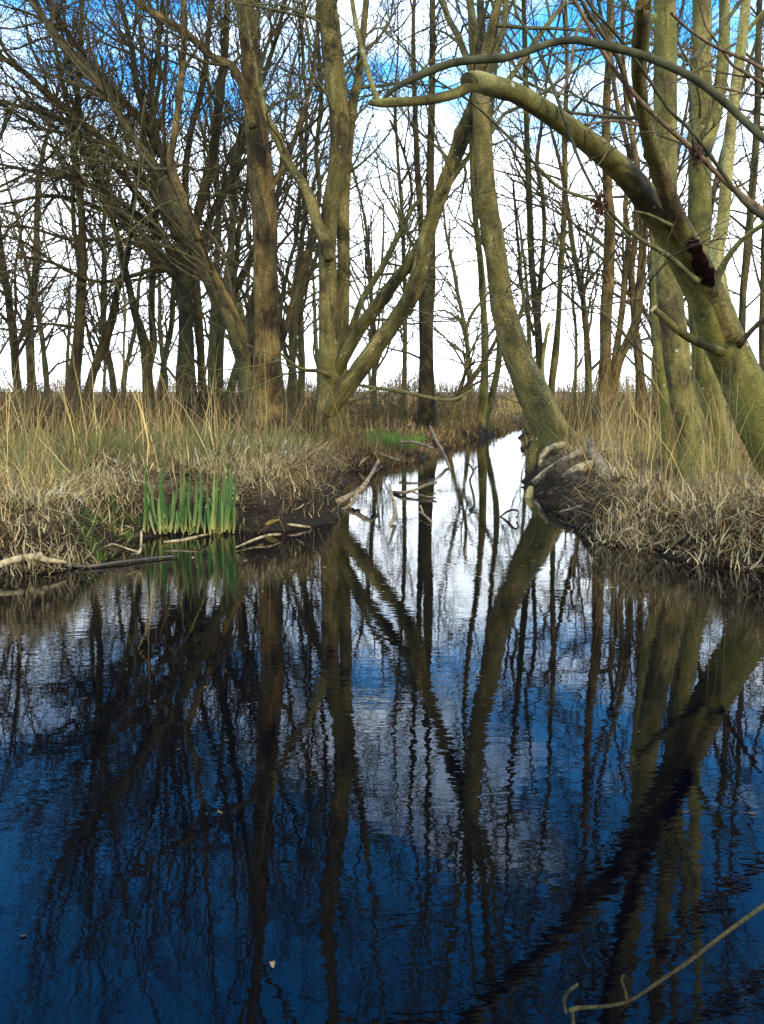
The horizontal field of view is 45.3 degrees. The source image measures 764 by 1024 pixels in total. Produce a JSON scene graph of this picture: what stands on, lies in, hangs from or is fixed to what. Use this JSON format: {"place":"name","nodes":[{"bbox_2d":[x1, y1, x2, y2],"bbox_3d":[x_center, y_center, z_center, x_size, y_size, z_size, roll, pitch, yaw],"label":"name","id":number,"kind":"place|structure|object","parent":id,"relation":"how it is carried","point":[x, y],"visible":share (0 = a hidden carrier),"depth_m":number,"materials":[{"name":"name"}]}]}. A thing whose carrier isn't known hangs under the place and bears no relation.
{"place":"outdoors","nodes":[
{"label":"outdoors","id":0,"kind":"place"},
{"bbox_2d":[0,427,763,1023],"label":"water","id":1,"kind":"structure","parent":0,"point":[538,791],"depth_m":1.93,"materials":[{"name":"blue liquid"}]},
{"bbox_2d":[100,531,141,555],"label":"twig","id":2,"kind":"object","parent":1,"relation":"on","point":[138,552],"visible":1,"depth_m":4.36,"materials":[{"name":"brown wood"}]},
{"bbox_2d":[65,555,177,567],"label":"fallen branch","id":3,"kind":"object","parent":1,"relation":"on","point":[105,564],"visible":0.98,"depth_m":4.24,"materials":[{"name":"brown wood"}]},
{"bbox_2d":[163,533,208,542],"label":"twig","id":4,"kind":"object","parent":1,"relation":"on","point":[184,539],"visible":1,"depth_m":4.80,"materials":[{"name":"brown wood"}]},
{"bbox_2d":[236,533,281,547],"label":"twig","id":5,"kind":"object","parent":1,"relation":"on","point":[263,536],"visible":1,"depth_m":4.90,"materials":[{"name":"brown wood"}]},
{"bbox_2d":[335,459,382,508],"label":"fallen branch","id":6,"kind":"object","parent":1,"relation":"on","point":[352,494],"visible":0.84,"depth_m":6.61,"materials":[{"name":"wood"}]},
{"bbox_2d":[0,422,763,578],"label":"fallen stems","id":7,"kind":"object","parent":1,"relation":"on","point":[136,464],"depth_m":4.90,"materials":[{"name":"plant"}]},
{"bbox_2d":[12,479,755,936],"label":"floating litter","id":8,"kind":"object","parent":1,"relation":"on","point":[392,639],"visible":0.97,"depth_m":3.80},
{"bbox_2d":[388,483,396,526],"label":"fallen branch","id":9,"kind":"object","parent":1,"relation":"on","point":[393,519],"visible":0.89,"depth_m":5.81,"materials":[{"name":"wood"}]},
{"bbox_2d":[392,481,437,497],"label":"fallen branch","id":10,"kind":"object","parent":1,"relation":"on","point":[414,489],"visible":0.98,"depth_m":7.13,"materials":[{"name":"wood"}]},
{"bbox_2d":[429,425,450,468],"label":"fallen branch","id":11,"kind":"object","parent":1,"relation":"on","point":[440,447],"visible":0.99,"depth_m":10.45,"materials":[{"name":"wood"}]},
{"bbox_2d":[465,459,477,505],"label":"twig","id":12,"kind":"object","parent":1,"relation":"on","point":[470,483],"visible":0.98,"depth_m":7.03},
{"bbox_2d":[562,903,763,1023],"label":"twig","id":13,"kind":"object","parent":1,"relation":"on","point":[573,1009],"visible":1,"depth_m":1.13,"materials":[{"name":"wood"}]},
{"bbox_2d":[0,392,763,573],"bbox_3d":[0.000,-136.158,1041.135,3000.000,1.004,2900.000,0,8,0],"label":"ground","id":14,"kind":"structure","parent":0,"point":[326,515],"depth_m":5.41,"materials":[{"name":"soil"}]},
{"bbox_2d":[0,198,29,354],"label":"bare tree","id":15,"kind":"object","parent":14,"relation":"on","point":[2,307],"visible":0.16,"depth_m":26.82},
{"bbox_2d":[0,116,96,401],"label":"bare tree","id":16,"kind":"object","parent":14,"relation":"on","point":[44,347],"visible":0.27,"depth_m":25.61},
{"bbox_2d":[0,376,106,425],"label":"bush","id":17,"kind":"object","parent":14,"relation":"on","point":[41,395],"visible":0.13,"depth_m":15.85,"materials":[{"name":"plant"}]},
{"bbox_2d":[0,18,109,398],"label":"bare tree","id":18,"kind":"object","parent":14,"relation":"on","point":[30,372],"visible":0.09,"depth_m":33.02,"materials":[{"name":"brown plant"}]},
{"bbox_2d":[0,0,111,404],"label":"bare tree","id":19,"kind":"object","parent":14,"relation":"on","point":[15,356],"visible":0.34,"depth_m":17.82,"materials":[{"name":"brown plant"}]},
{"bbox_2d":[0,323,122,438],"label":"bush","id":20,"kind":"object","parent":14,"relation":"on","point":[41,402],"visible":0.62,"depth_m":12.38,"materials":[{"name":"plant"}]},
{"bbox_2d":[0,30,124,324],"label":"bare tree","id":21,"kind":"object","parent":14,"relation":"on","point":[1,136],"visible":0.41,"depth_m":14.31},
{"bbox_2d":[0,492,142,562],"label":"dry grass","id":22,"kind":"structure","parent":14,"relation":"on","point":[101,556],"depth_m":4.59,"materials":[{"name":"plant"}]},
{"bbox_2d":[47,191,99,406],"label":"bare tree","id":23,"kind":"object","parent":14,"relation":"on","point":[68,344],"visible":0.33,"depth_m":37.67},
{"bbox_2d":[0,0,167,426],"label":"alder tree","id":24,"kind":"object","parent":14,"relation":"on","point":[82,251],"visible":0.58,"depth_m":13.57,"materials":[{"name":"brown plant"}]},
{"bbox_2d":[52,226,121,402],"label":"bare tree","id":25,"kind":"object","parent":14,"relation":"on","point":[104,367],"visible":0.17,"depth_m":47.16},
{"bbox_2d":[2,340,175,426],"bbox_3d":[-5.065,-2.297,16.617,2.707,1.723,3.576,-6,10,-41],"label":"bush","id":26,"kind":"object","parent":14,"relation":"on","point":[109,389],"visible":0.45,"depth_m":16.64,"materials":[{"name":"plant"}]},
{"bbox_2d":[4,2,202,402],"bbox_3d":[-7.243,-8.531,24.585,5.102,12.357,5.991,0,8,-1],"label":"bare tree","id":27,"kind":"object","parent":14,"relation":"on","point":[110,367],"visible":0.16,"depth_m":24.61,"materials":[{"name":"brown plant"}]},
{"bbox_2d":[0,0,224,419],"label":"alder tree","id":28,"kind":"object","parent":14,"relation":"on","point":[150,356],"visible":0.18,"depth_m":15.69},
{"bbox_2d":[0,58,254,432],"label":"sapling","id":29,"kind":"object","parent":14,"relation":"on","point":[123,289],"visible":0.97,"depth_m":9.19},
{"bbox_2d":[51,0,232,416],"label":"alder tree","id":30,"kind":"object","parent":14,"relation":"on","point":[105,335],"visible":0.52,"depth_m":14.21,"materials":[{"name":"brown plant"}]},
{"bbox_2d":[114,205,171,401],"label":"bare tree","id":31,"kind":"object","parent":14,"relation":"on","point":[131,336],"visible":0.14,"depth_m":40.94,"materials":[{"name":"brown plant"}]},
{"bbox_2d":[132,192,178,400],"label":"bare tree","id":32,"kind":"object","parent":14,"relation":"on","point":[160,325],"visible":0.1,"depth_m":32.41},
{"bbox_2d":[142,467,177,533],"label":"iris clump","id":33,"kind":"object","parent":14,"relation":"on","point":[161,524],"visible":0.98,"depth_m":5.08,"materials":[{"name":"green plant"}]},
{"bbox_2d":[0,0,325,426],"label":"alder tree","id":34,"kind":"object","parent":14,"relation":"on","point":[184,288],"visible":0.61,"depth_m":13.70,"materials":[{"name":"brown plant"}]},
{"bbox_2d":[100,0,238,414],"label":"alder tree","id":35,"kind":"object","parent":14,"relation":"on","point":[173,304],"visible":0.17,"depth_m":17.11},
{"bbox_2d":[120,371,219,413],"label":"bush","id":36,"kind":"object","parent":14,"relation":"on","point":[165,396],"visible":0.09,"depth_m":17.70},
{"bbox_2d":[148,125,208,364],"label":"bare tree","id":37,"kind":"object","parent":14,"relation":"on","point":[176,345],"visible":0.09,"depth_m":26.88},
{"bbox_2d":[0,320,365,481],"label":"tall grass stalks","id":38,"kind":"object","parent":14,"relation":"on","point":[87,431],"depth_m":7.12,"materials":[{"name":"plant"}]},
{"bbox_2d":[170,468,203,534],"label":"iris clump","id":39,"kind":"object","parent":14,"relation":"on","point":[183,513],"visible":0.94,"depth_m":5.13,"materials":[{"name":"green plant"}]},
{"bbox_2d":[0,428,386,578],"bbox_3d":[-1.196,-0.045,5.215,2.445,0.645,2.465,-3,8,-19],"label":"matted grass","id":40,"kind":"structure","parent":14,"relation":"on","point":[8,496],"depth_m":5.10,"materials":[{"name":"plant"}]},
{"bbox_2d":[141,0,249,390],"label":"bare tree","id":41,"kind":"object","parent":14,"relation":"on","point":[208,337],"visible":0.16,"depth_m":24.56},
{"bbox_2d":[99,6,300,395],"bbox_3d":[-3.912,-6.749,20.474,5.182,10.054,4.388,0,8,-2],"label":"bare tree","id":42,"kind":"object","parent":14,"relation":"on","point":[159,363],"visible":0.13,"depth_m":20.10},
{"bbox_2d":[0,0,401,439],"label":"alder tree","id":43,"kind":"object","parent":14,"relation":"on","point":[263,182],"visible":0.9,"depth_m":11.23,"materials":[{"name":"brown plant"}]},
{"bbox_2d":[174,46,245,373],"bbox_3d":[-5.602,-9.953,32.282,3.565,12.897,4.738,-2,8,-16],"label":"bare tree","id":44,"kind":"object","parent":14,"relation":"on","point":[241,315],"visible":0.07,"depth_m":32.08,"materials":[{"name":"brown plant"}]},
{"bbox_2d":[0,411,425,517],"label":"dry grass","id":45,"kind":"structure","parent":14,"relation":"on","point":[196,438],"depth_m":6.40,"materials":[{"name":"plant"}]},
{"bbox_2d":[170,26,265,389],"bbox_3d":[-4.670,-9.178,28.422,3.833,12.462,3.684,-6,10,-38],"label":"bare tree","id":46,"kind":"object","parent":14,"relation":"on","point":[226,334],"visible":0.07,"depth_m":27.83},
{"bbox_2d":[204,462,236,534],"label":"iris clump","id":47,"kind":"object","parent":14,"relation":"on","point":[221,519],"visible":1,"depth_m":5.13,"materials":[{"name":"green plant"}]},
{"bbox_2d":[143,0,344,424],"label":"alder tree","id":48,"kind":"object","parent":14,"relation":"on","point":[242,274],"visible":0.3,"depth_m":15.19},
{"bbox_2d":[177,0,314,392],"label":"bare tree","id":49,"kind":"object","parent":14,"relation":"on","point":[217,332],"visible":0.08,"depth_m":25.84,"materials":[{"name":"brown plant"}]},
{"bbox_2d":[0,384,495,439],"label":"reed bed","id":50,"kind":"object","parent":14,"relation":"on","point":[129,413],"visible":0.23,"depth_m":14.95,"materials":[{"name":"plant"}]},
{"bbox_2d":[197,367,317,418],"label":"bush","id":51,"kind":"object","parent":14,"relation":"on","point":[242,397],"visible":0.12,"depth_m":16.31,"materials":[{"name":"plant"}]},
{"bbox_2d":[169,0,406,418],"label":"bare tree","id":52,"kind":"object","parent":14,"relation":"on","point":[249,306],"visible":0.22,"depth_m":18.62,"materials":[{"name":"brown plant"}]},
{"bbox_2d":[177,0,414,413],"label":"bare tree","id":53,"kind":"object","parent":14,"relation":"on","point":[301,349],"visible":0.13,"depth_m":19.98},
{"bbox_2d":[198,353,399,431],"bbox_3d":[-1.296,-1.894,13.992,3.089,1.488,2.338,1,8,5],"label":"bush","id":54,"kind":"object","parent":14,"relation":"on","point":[311,404],"visible":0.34,"depth_m":13.86,"materials":[{"name":"plant"}]},
{"bbox_2d":[349,384,472,401],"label":"fallen branch","id":55,"kind":"object","parent":54,"relation":"on","point":[375,388],"visible":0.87,"depth_m":13.32,"materials":[{"name":"wood"}]},
{"bbox_2d":[223,0,400,415],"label":"alder tree","id":56,"kind":"object","parent":14,"relation":"on","point":[297,312],"visible":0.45,"depth_m":14.15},
{"bbox_2d":[252,69,379,403],"bbox_3d":[-1.959,-8.208,28.119,3.637,10.490,3.650,5,9,31],"label":"bare tree","id":57,"kind":"object","parent":14,"relation":"on","point":[293,277],"visible":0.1,"depth_m":28.48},
{"bbox_2d":[282,197,349,395],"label":"bare tree","id":58,"kind":"object","parent":14,"relation":"on","point":[315,329],"visible":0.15,"depth_m":39.96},
{"bbox_2d":[0,355,650,398],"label":"distant woodland","id":59,"kind":"object","parent":14,"relation":"on","point":[507,384],"visible":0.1,"depth_m":102.85,"materials":[{"name":"plant"}]},
{"bbox_2d":[2,389,657,416],"bbox_3d":[0.064,-5.030,40.660,60.255,1.024,38.597,0,8,0],"label":"reed bed","id":60,"kind":"object","parent":14,"relation":"on","point":[505,401],"visible":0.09,"depth_m":39.40,"materials":[{"name":"plant"}]},
{"bbox_2d":[296,372,412,431],"bbox_3d":[-0.478,-1.772,14.792,2.212,1.159,2.192,0,8,3],"label":"bush","id":61,"kind":"object","parent":14,"relation":"on","point":[362,419],"visible":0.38,"depth_m":15.04,"materials":[{"name":"plant"}]},
{"bbox_2d":[288,43,439,413],"bbox_3d":[-0.557,-7.764,24.930,5.172,10.667,4.404,-5,9,-32],"label":"bare tree","id":62,"kind":"object","parent":14,"relation":"on","point":[373,324],"visible":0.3,"depth_m":24.76,"materials":[{"name":"brown plant"}]},
{"bbox_2d":[350,224,417,397],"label":"bare tree","id":63,"kind":"object","parent":14,"relation":"on","point":[365,335],"visible":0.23,"depth_m":52.40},
{"bbox_2d":[317,0,454,424],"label":"alder tree","id":64,"kind":"object","parent":14,"relation":"on","point":[404,341],"visible":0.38,"depth_m":17.40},
{"bbox_2d":[365,426,426,449],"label":"green grass","id":65,"kind":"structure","parent":14,"relation":"on","point":[419,438],"depth_m":11.82,"materials":[{"name":"plant"}]},
{"bbox_2d":[358,440,433,466],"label":"fallen branch","id":66,"kind":"object","parent":14,"relation":"on","point":[405,442],"visible":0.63,"depth_m":10.20,"materials":[{"name":"wood"}]},
{"bbox_2d":[125,0,691,444],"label":"alder tree","id":67,"kind":"object","parent":14,"relation":"on","point":[339,336],"visible":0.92,"depth_m":10.08,"materials":[{"name":"brown plant"}]},
{"bbox_2d":[316,0,500,430],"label":"alder tree","id":68,"kind":"object","parent":14,"relation":"on","point":[427,412],"visible":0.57,"depth_m":15.24,"materials":[{"name":"brown plant"}]},
{"bbox_2d":[189,404,654,469],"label":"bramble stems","id":69,"kind":"object","parent":14,"relation":"on","point":[368,443],"visible":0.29,"depth_m":9.98,"materials":[{"name":"plant"}]},
{"bbox_2d":[324,424,527,468],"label":"matted grass","id":70,"kind":"structure","parent":14,"relation":"on","point":[420,447],"depth_m":11.08,"materials":[{"name":"plant"}]},
{"bbox_2d":[348,355,504,423],"bbox_3d":[0.472,-2.561,19.579,4.527,1.658,3.011,3,8,18],"label":"bush","id":71,"kind":"object","parent":14,"relation":"on","point":[397,405],"visible":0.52,"depth_m":19.58,"materials":[{"name":"plant"}]},
{"bbox_2d":[410,143,471,403],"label":"bare tree","id":72,"kind":"object","parent":14,"relation":"on","point":[459,310],"visible":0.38,"depth_m":36.79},
{"bbox_2d":[349,406,532,457],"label":"grass","id":73,"kind":"structure","parent":14,"relation":"on","point":[510,410],"depth_m":17.23,"materials":[{"name":"plant"}]},
{"bbox_2d":[397,360,515,419],"bbox_3d":[2.369,-3.182,23.812,3.576,1.723,2.707,-6,9,-38],"label":"bush","id":74,"kind":"object","parent":14,"relation":"on","point":[477,400],"visible":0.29,"depth_m":23.80,"materials":[{"name":"plant"}]},
{"bbox_2d":[166,426,763,573],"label":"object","id":75,"kind":"object","parent":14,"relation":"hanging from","point":[323,446],"visible":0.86,"depth_m":5.31,"materials":[{"name":"plant"}]},
{"bbox_2d":[462,263,492,373],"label":"bare tree","id":76,"kind":"object","parent":14,"relation":"on","point":[476,335],"visible":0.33,"depth_m":52.11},
{"bbox_2d":[317,0,653,473],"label":"alder tree","id":77,"kind":"object","parent":14,"relation":"on","point":[534,394],"visible":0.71,"depth_m":8.74,"materials":[{"name":"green plant"}]},
{"bbox_2d":[385,266,589,434],"bbox_3d":[1.549,-2.373,14.038,3.039,2.810,2.341,0,8,0],"label":"sapling","id":78,"kind":"object","parent":14,"relation":"on","point":[461,389],"visible":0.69,"depth_m":14.23,"materials":[{"name":"brown plant"}]},
{"bbox_2d":[402,0,582,429],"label":"alder tree","id":79,"kind":"object","parent":14,"relation":"on","point":[485,406],"visible":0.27,"depth_m":16.66,"materials":[{"name":"brown plant"}]},
{"bbox_2d":[439,414,579,448],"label":"dead stems","id":80,"kind":"object","parent":14,"relation":"on","point":[496,430],"visible":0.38,"depth_m":15.79,"materials":[{"name":"plant"}]},
{"bbox_2d":[471,319,551,438],"bbox_3d":[1.867,-2.013,13.488,1.195,2.198,1.229,0,8,0],"label":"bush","id":81,"kind":"object","parent":14,"relation":"on","point":[544,347],"visible":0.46,"depth_m":13.28,"materials":[{"name":"plant"}]},
{"bbox_2d":[525,486,533,497],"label":"fallen branch","id":82,"kind":"object","parent":14,"relation":"on","point":[529,492],"visible":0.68,"depth_m":6.97,"materials":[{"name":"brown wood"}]},
{"bbox_2d":[422,0,638,377],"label":"alder tree","id":83,"kind":"object","parent":14,"relation":"on","point":[534,292],"visible":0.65,"depth_m":14.58,"materials":[{"name":"brown plant"}]},
{"bbox_2d":[495,169,566,358],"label":"bare tree","id":84,"kind":"object","parent":14,"relation":"on","point":[543,309],"visible":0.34,"depth_m":34.94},
{"bbox_2d":[404,0,686,407],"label":"bare tree","id":85,"kind":"object","parent":14,"relation":"on","point":[586,324],"visible":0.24,"depth_m":20.64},
{"bbox_2d":[538,441,566,465],"bbox_3d":[1.388,-0.425,7.789,0.188,0.326,0.806,4,8,25],"label":"root","id":86,"kind":"object","parent":14,"relation":"on","point":[552,447],"visible":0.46,"depth_m":7.98,"materials":[{"name":"brown wood"}]},
{"bbox_2d":[350,0,763,486],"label":"alder tree","id":87,"kind":"object","parent":14,"relation":"on","point":[698,271],"visible":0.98,"depth_m":4.39,"materials":[{"name":"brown plant"}]},
{"bbox_2d":[531,448,584,485],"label":"fallen branch","id":88,"kind":"object","parent":14,"relation":"on","point":[536,480],"visible":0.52,"depth_m":7.47,"materials":[{"name":"brown wood"}]},
{"bbox_2d":[498,379,635,428],"bbox_3d":[3.481,-1.865,15.976,3.018,1.105,2.007,-3,8,-25],"label":"bush","id":89,"kind":"object","parent":14,"relation":"on","point":[572,402],"visible":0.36,"depth_m":15.89,"materials":[{"name":"plant"}]},
{"bbox_2d":[536,178,602,403],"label":"bare tree","id":90,"kind":"object","parent":14,"relation":"on","point":[577,362],"visible":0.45,"depth_m":36.40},
{"bbox_2d":[499,0,653,397],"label":"alder tree","id":91,"kind":"object","parent":14,"relation":"on","point":[556,342],"visible":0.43,"depth_m":15.05,"materials":[{"name":"brown plant"}]},
{"bbox_2d":[562,460,593,478],"bbox_3d":[1.621,-0.342,7.081,0.203,0.142,0.770,5,9,33],"label":"fallen log","id":92,"kind":"object","parent":14,"relation":"on","point":[576,467],"visible":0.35,"depth_m":6.77,"materials":[{"name":"brown wood"}]},
{"bbox_2d":[555,371,620,420],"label":"bush","id":93,"kind":"object","parent":14,"relation":"on","point":[576,397],"visible":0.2,"depth_m":19.96,"materials":[{"name":"plant"}]},
{"bbox_2d":[507,0,684,428],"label":"alder tree","id":94,"kind":"object","parent":14,"relation":"on","point":[639,376],"visible":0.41,"depth_m":14.21,"materials":[{"name":"brown plant"}]},
{"bbox_2d":[586,437,610,483],"bbox_3d":[1.616,-0.377,6.750,0.118,0.308,0.862,1,8,5],"label":"stump","id":95,"kind":"object","parent":14,"relation":"on","point":[590,444],"visible":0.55,"depth_m":6.90,"materials":[{"name":"wood"}]},
{"bbox_2d":[469,0,744,472],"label":"alder tree","id":96,"kind":"object","parent":14,"relation":"on","point":[699,213],"visible":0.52,"depth_m":6.75,"materials":[{"name":"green plant"}]},
{"bbox_2d":[579,341,659,425],"bbox_3d":[4.353,-1.999,14.707,2.461,1.567,3.251,1,8,9],"label":"bush","id":97,"kind":"object","parent":14,"relation":"on","point":[652,401],"visible":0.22,"depth_m":14.90,"materials":[{"name":"plant"}]},
{"bbox_2d":[495,0,750,436],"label":"alder tree","id":98,"kind":"object","parent":14,"relation":"on","point":[609,232],"visible":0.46,"depth_m":13.26,"materials":[{"name":"brown plant"}]},
{"bbox_2d":[505,325,763,490],"bbox_3d":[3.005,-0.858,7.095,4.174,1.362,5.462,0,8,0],"label":"tall grass stalks","id":99,"kind":"object","parent":14,"relation":"on","point":[624,439],"depth_m":6.26,"materials":[{"name":"plant"}]},
{"bbox_2d":[512,0,763,240],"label":"alder tree","id":100,"kind":"object","parent":14,"relation":"on","point":[751,205],"visible":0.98,"depth_m":3.78,"materials":[{"name":"brown plant"}]},
{"bbox_2d":[533,0,763,481],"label":"alder tree","id":101,"kind":"object","parent":14,"relation":"on","point":[668,301],"visible":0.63,"depth_m":6.23,"materials":[{"name":"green plant"}]},
{"bbox_2d":[549,0,762,344],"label":"bare tree","id":102,"kind":"object","parent":14,"relation":"on","point":[648,254],"visible":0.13,"depth_m":17.76,"materials":[{"name":"brown plant"}]},
{"bbox_2d":[554,438,763,577],"bbox_3d":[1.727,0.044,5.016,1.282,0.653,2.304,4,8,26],"label":"matted grass","id":103,"kind":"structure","parent":14,"relation":"on","point":[628,514],"depth_m":4.70,"materials":[{"name":"plant"}]},
{"bbox_2d":[569,421,763,514],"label":"dry grass","id":104,"kind":"structure","parent":14,"relation":"on","point":[657,446],"depth_m":6.15,"materials":[{"name":"plant"}]},
{"bbox_2d":[613,31,747,409],"bbox_3d":[10.138,-10.229,32.190,4.711,13.540,4.694,2,8,18],"label":"bare tree","id":105,"kind":"object","parent":14,"relation":"on","point":[646,330],"visible":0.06,"depth_m":33.81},
{"bbox_2d":[646,15,763,381],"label":"bare tree","id":106,"kind":"object","parent":14,"relation":"on","point":[747,116],"visible":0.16,"depth_m":24.75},
{"bbox_2d":[677,0,763,372],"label":"alder tree","id":107,"kind":"object","parent":14,"relation":"on","point":[760,281],"visible":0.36,"depth_m":13.18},
{"bbox_2d":[678,0,763,332],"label":"alder tree","id":108,"kind":"object","parent":14,"relation":"on","point":[750,218],"visible":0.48,"depth_m":11.97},
{"bbox_2d":[686,93,763,342],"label":"bare tree","id":109,"kind":"object","parent":14,"relation":"on","point":[756,240],"visible":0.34,"depth_m":16.98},
{"bbox_2d":[0,0,763,391],"label":"sky","id":110,"kind":"structure","parent":0,"point":[467,269],"materials":[{"name":"white"}]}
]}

